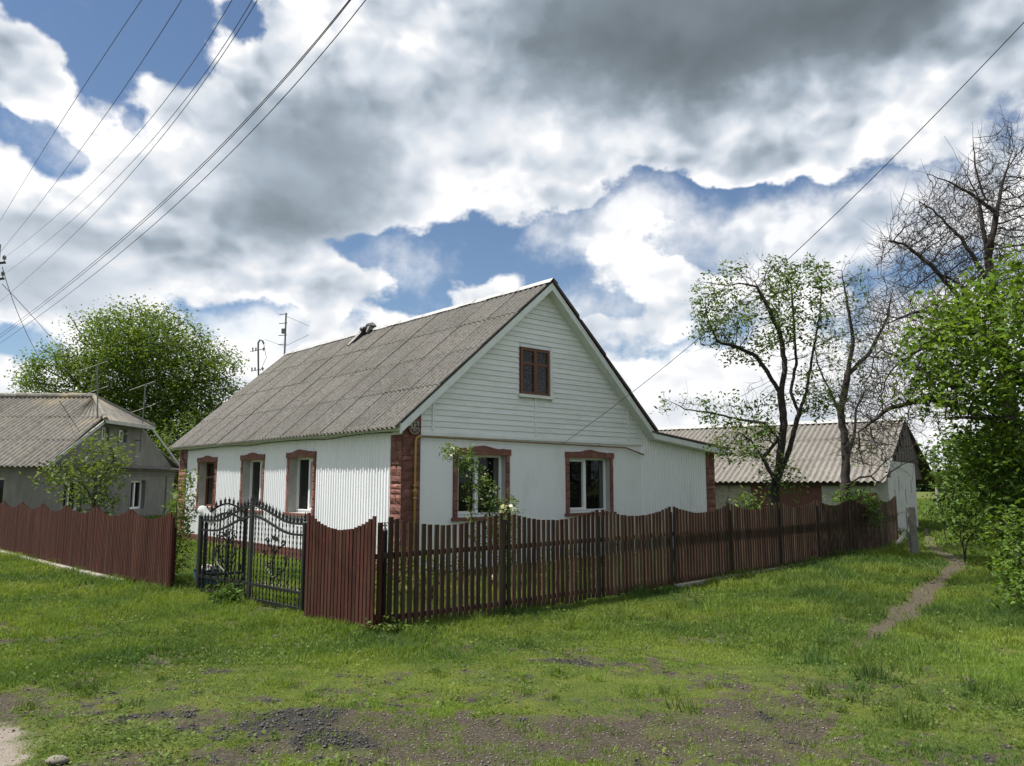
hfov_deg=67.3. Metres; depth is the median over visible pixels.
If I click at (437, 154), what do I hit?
sky
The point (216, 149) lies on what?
power line
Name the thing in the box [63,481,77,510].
window
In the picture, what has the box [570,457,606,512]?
window
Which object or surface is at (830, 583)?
grass
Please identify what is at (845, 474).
fruit tree
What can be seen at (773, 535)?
picket fence
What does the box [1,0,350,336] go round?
power line
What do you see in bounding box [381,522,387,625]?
iron post
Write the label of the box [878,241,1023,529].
leafy tree
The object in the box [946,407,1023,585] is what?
hedge bush
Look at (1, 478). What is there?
window
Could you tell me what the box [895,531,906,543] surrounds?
log
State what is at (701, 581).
kerb
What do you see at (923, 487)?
treeline
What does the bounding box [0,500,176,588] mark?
picket fence
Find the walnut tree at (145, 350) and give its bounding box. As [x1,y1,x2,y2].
[4,289,250,498]
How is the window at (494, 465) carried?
in the house at (518, 386)
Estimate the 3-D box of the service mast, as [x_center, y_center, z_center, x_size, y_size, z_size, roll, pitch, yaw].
[-8.191,-0.541,24.867,0.491,1.774,0.060,0,-7,0]
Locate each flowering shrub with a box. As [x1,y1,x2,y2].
[437,437,511,582]
[497,489,525,590]
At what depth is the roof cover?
20.93 m
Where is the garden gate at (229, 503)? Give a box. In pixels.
[202,496,246,588]
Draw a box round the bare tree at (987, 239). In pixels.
[816,107,1023,570]
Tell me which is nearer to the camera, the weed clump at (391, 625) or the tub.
the weed clump at (391, 625)
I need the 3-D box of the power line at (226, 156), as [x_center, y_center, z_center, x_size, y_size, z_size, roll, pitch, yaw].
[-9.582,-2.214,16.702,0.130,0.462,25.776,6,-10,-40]
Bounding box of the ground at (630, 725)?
[0,491,1023,765]
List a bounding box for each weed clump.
[204,580,256,605]
[358,615,428,634]
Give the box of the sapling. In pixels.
[19,431,138,515]
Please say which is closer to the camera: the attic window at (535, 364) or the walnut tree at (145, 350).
the attic window at (535, 364)
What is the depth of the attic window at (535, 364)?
15.54 m
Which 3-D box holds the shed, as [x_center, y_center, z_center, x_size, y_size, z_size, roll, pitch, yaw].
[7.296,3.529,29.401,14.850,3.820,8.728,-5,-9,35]
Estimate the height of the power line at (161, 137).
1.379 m
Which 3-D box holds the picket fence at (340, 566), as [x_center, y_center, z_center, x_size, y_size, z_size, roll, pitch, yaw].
[-1.938,2.154,8.703,1.371,1.323,0.113,-6,-10,41]
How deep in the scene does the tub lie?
11.53 m
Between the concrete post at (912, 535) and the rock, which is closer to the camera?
the rock
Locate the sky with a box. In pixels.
[0,0,1023,469]
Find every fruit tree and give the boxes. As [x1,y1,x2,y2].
[649,251,850,505]
[798,246,934,503]
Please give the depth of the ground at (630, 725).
5.32 m
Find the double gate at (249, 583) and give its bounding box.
[195,494,306,611]
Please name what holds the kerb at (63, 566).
on the ground at (630, 725)
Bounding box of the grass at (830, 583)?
[0,497,1023,765]
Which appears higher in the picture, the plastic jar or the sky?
the sky
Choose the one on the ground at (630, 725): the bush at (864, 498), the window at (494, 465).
the bush at (864, 498)
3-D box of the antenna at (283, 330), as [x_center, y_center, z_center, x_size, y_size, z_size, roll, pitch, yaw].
[-7.365,-1.220,25.066,1.455,2.148,0.146,0,-7,0]
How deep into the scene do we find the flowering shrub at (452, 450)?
11.76 m
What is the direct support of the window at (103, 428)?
in the grey house at (37, 430)
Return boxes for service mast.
[251,339,266,375]
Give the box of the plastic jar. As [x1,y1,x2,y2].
[198,505,215,524]
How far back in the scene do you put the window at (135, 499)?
33.97 m
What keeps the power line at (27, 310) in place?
attached to the utility pole at (4, 257)
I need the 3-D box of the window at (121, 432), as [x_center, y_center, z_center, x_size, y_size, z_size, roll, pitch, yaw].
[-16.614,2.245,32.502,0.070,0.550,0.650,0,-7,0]
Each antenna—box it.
[80,361,107,432]
[129,381,154,451]
[265,313,307,353]
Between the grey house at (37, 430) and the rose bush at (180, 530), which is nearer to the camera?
the rose bush at (180, 530)
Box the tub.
[193,564,219,585]
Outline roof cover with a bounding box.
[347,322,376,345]
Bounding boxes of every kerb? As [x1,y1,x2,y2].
[0,549,124,582]
[674,544,900,587]
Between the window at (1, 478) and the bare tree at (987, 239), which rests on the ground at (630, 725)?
the bare tree at (987, 239)
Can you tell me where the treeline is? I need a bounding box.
[174,460,979,491]
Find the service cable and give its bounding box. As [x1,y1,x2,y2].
[562,22,1023,442]
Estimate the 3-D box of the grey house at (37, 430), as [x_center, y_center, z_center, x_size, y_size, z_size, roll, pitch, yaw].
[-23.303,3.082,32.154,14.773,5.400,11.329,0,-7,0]
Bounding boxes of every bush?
[162,468,207,580]
[728,485,774,509]
[823,481,898,531]
[916,421,1022,562]
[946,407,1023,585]
[971,497,1023,610]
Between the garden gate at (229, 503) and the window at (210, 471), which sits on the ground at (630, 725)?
the garden gate at (229, 503)
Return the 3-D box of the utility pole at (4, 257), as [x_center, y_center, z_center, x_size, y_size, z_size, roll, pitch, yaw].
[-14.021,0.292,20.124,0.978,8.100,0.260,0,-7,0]
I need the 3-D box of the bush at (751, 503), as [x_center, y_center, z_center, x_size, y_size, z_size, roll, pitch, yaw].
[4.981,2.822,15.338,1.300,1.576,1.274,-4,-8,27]
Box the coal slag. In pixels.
[0,624,1011,765]
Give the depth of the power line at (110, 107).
9.62 m
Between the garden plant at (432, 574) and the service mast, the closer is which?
the garden plant at (432, 574)
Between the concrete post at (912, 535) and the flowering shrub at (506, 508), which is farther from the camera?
the concrete post at (912, 535)
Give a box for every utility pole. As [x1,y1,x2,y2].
[0,244,6,279]
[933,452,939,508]
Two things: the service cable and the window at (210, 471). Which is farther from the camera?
the window at (210, 471)
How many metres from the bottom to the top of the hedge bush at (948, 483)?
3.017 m
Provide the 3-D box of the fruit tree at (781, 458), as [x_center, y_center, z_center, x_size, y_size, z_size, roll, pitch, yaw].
[5.004,0.414,16.470,4.405,6.660,2.615,0,-7,0]
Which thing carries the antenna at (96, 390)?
attached to the grey house at (37, 430)
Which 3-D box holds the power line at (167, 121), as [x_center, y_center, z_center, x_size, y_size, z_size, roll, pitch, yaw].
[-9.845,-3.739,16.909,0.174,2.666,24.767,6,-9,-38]
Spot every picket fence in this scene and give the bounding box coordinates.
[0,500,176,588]
[304,513,382,630]
[381,496,898,625]
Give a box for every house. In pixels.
[0,393,178,516]
[169,278,730,573]
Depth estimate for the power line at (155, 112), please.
9.66 m
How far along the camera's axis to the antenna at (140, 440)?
33.71 m
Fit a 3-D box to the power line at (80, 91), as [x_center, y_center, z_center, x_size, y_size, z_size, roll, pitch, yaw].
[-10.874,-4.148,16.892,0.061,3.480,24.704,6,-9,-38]
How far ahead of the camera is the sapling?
19.76 m
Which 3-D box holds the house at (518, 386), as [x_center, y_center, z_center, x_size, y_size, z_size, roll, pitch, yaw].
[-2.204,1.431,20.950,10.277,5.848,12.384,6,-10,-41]
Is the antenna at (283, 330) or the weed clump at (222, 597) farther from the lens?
the antenna at (283, 330)
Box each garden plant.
[375,545,445,590]
[392,543,481,598]
[531,544,605,580]
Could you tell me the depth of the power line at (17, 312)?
24.22 m
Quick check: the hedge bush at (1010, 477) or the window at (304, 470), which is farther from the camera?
the window at (304, 470)
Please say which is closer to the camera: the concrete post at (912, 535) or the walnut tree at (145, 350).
the concrete post at (912, 535)
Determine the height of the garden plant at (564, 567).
0.691 m
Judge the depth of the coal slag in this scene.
5.02 m
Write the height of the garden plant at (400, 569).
0.780 m
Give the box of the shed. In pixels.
[657,417,937,531]
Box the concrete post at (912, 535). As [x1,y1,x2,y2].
[905,507,918,554]
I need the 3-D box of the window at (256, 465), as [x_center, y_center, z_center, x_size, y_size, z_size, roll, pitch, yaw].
[-5.881,2.374,17.986,0.082,1.160,1.120,6,-10,-41]
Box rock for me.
[45,755,68,764]
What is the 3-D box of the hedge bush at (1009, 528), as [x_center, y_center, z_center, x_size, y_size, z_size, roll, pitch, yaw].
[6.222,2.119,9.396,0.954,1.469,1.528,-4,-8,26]
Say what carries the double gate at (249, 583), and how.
on the ground at (630, 725)
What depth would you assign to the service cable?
9.49 m
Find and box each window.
[0,477,3,503]
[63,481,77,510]
[102,427,105,439]
[119,430,123,441]
[130,480,141,508]
[205,462,214,506]
[249,460,262,509]
[295,457,312,512]
[458,454,500,516]
[518,345,553,399]
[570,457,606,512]
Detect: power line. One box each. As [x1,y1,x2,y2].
[0,0,141,220]
[0,0,349,334]
[1,0,181,250]
[1,0,257,300]
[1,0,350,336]
[2,0,365,341]
[2,267,38,356]
[2,284,55,342]
[6,0,251,272]
[7,0,231,255]

